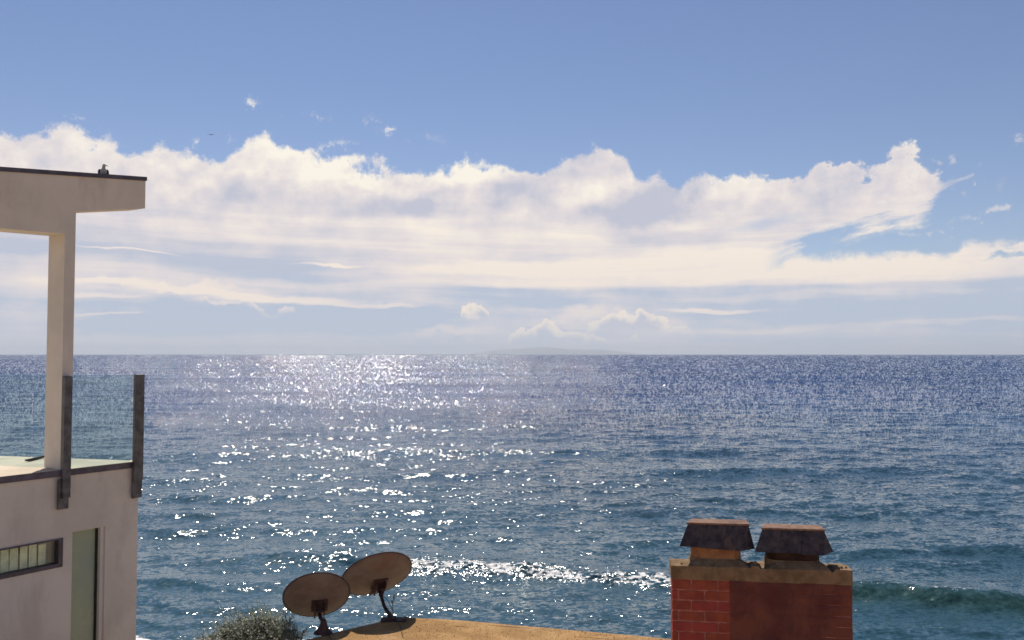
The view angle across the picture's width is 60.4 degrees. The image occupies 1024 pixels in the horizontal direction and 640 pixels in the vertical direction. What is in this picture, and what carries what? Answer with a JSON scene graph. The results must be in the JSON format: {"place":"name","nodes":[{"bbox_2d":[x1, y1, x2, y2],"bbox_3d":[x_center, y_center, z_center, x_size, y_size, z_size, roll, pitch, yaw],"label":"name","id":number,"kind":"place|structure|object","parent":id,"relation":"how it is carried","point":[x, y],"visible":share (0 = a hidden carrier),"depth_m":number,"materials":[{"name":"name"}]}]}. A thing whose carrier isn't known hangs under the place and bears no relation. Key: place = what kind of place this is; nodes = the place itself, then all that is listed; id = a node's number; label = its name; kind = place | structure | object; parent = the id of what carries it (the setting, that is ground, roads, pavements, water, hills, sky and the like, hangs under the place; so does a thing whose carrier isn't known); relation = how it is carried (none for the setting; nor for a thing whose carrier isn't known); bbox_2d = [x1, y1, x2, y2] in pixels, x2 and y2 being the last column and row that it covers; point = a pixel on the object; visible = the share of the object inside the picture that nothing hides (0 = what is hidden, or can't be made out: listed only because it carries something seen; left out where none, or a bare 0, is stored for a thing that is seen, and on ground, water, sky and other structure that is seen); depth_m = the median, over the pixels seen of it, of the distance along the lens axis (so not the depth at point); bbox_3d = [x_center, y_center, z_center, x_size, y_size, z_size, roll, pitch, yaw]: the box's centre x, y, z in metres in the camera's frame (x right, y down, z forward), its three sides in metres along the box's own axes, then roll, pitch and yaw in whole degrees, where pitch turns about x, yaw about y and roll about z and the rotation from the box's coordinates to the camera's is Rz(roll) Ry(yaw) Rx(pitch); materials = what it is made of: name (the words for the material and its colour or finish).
{"place":"outdoors","nodes":[
{"label":"outdoors","id":0,"kind":"place"},
{"bbox_2d":[25,455,43,460],"bbox_3d":[-6.075,1.772,11.326,0.144,0.040,0.578,-1,-2,14],"label":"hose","id":1,"kind":"object","parent":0,"point":[35,458],"visible":0.72,"depth_m":11.21,"materials":[{"name":"black rubber"}]},
{"bbox_2d":[0,354,1023,639],"bbox_3d":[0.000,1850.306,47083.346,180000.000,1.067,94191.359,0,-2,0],"label":"sea","id":2,"kind":"structure","parent":0,"point":[568,492],"depth_m":73.02,"materials":[{"name":"liquid"}]},
{"bbox_2d":[0,0,1023,353],"label":"sky","id":3,"kind":"structure","parent":0,"point":[373,176],"materials":[{"name":"blue"}]},
{"bbox_2d":[468,347,644,354],"bbox_3d":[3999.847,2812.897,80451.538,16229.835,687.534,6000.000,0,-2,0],"label":"hills","id":4,"kind":"structure","parent":0,"point":[541,351],"depth_m":78678.56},
{"bbox_3d":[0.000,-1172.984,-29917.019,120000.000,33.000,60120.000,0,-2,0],"label":"ground","id":5,"kind":"structure","parent":0,"visible":0},
{"bbox_2d":[0,167,146,639],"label":"beach house","id":6,"kind":"structure","parent":5,"relation":"on","point":[68,543],"depth_m":10.39,"materials":[{"name":"paint"}]},
{"bbox_2d":[0,538,62,579],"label":"window","id":7,"kind":"structure","parent":6,"relation":"in","point":[6,564],"depth_m":10.00,"materials":[{"name":"glass"}]},
{"bbox_2d":[70,526,103,639],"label":"door","id":8,"kind":"structure","parent":6,"relation":"in","point":[87,544],"depth_m":10.61,"materials":[{"name":"paint"}]},
{"bbox_2d":[98,164,108,173],"bbox_3d":[-5.139,-1.854,11.070,0.129,0.177,0.295,1,-2,-24],"label":"gull","id":9,"kind":"object","parent":6,"relation":"on","point":[102,170],"visible":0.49,"depth_m":10.95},
{"bbox_2d":[193,599,308,639],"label":"shrub","id":10,"kind":"object","parent":5,"relation":"on","point":[267,627],"visible":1,"depth_m":9.03,"materials":[{"name":"green plant"}]},
{"bbox_2d":[307,618,670,639],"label":"flat roof house","id":11,"kind":"structure","parent":5,"relation":"on","point":[425,629],"depth_m":9.01,"materials":[{"name":"beige concrete"}]},
{"bbox_2d":[282,572,349,638],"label":"satellite dish","id":12,"kind":"object","parent":11,"relation":"on","point":[318,594],"visible":1,"depth_m":9.24,"materials":[{"name":"metal"}]},
{"bbox_2d":[342,552,411,636],"bbox_3d":[-1.490,2.874,9.525,0.793,0.711,1.324,0,-2,0],"label":"satellite dish","id":13,"kind":"object","parent":11,"relation":"on","point":[381,573],"visible":0.95,"depth_m":9.67,"materials":[{"name":"metal"}]},
{"bbox_2d":[669,518,852,639],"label":"chimney","id":14,"kind":"object","parent":11,"relation":"on","point":[790,586],"visible":1,"depth_m":6.94,"materials":[{"name":"brick"}]}
]}

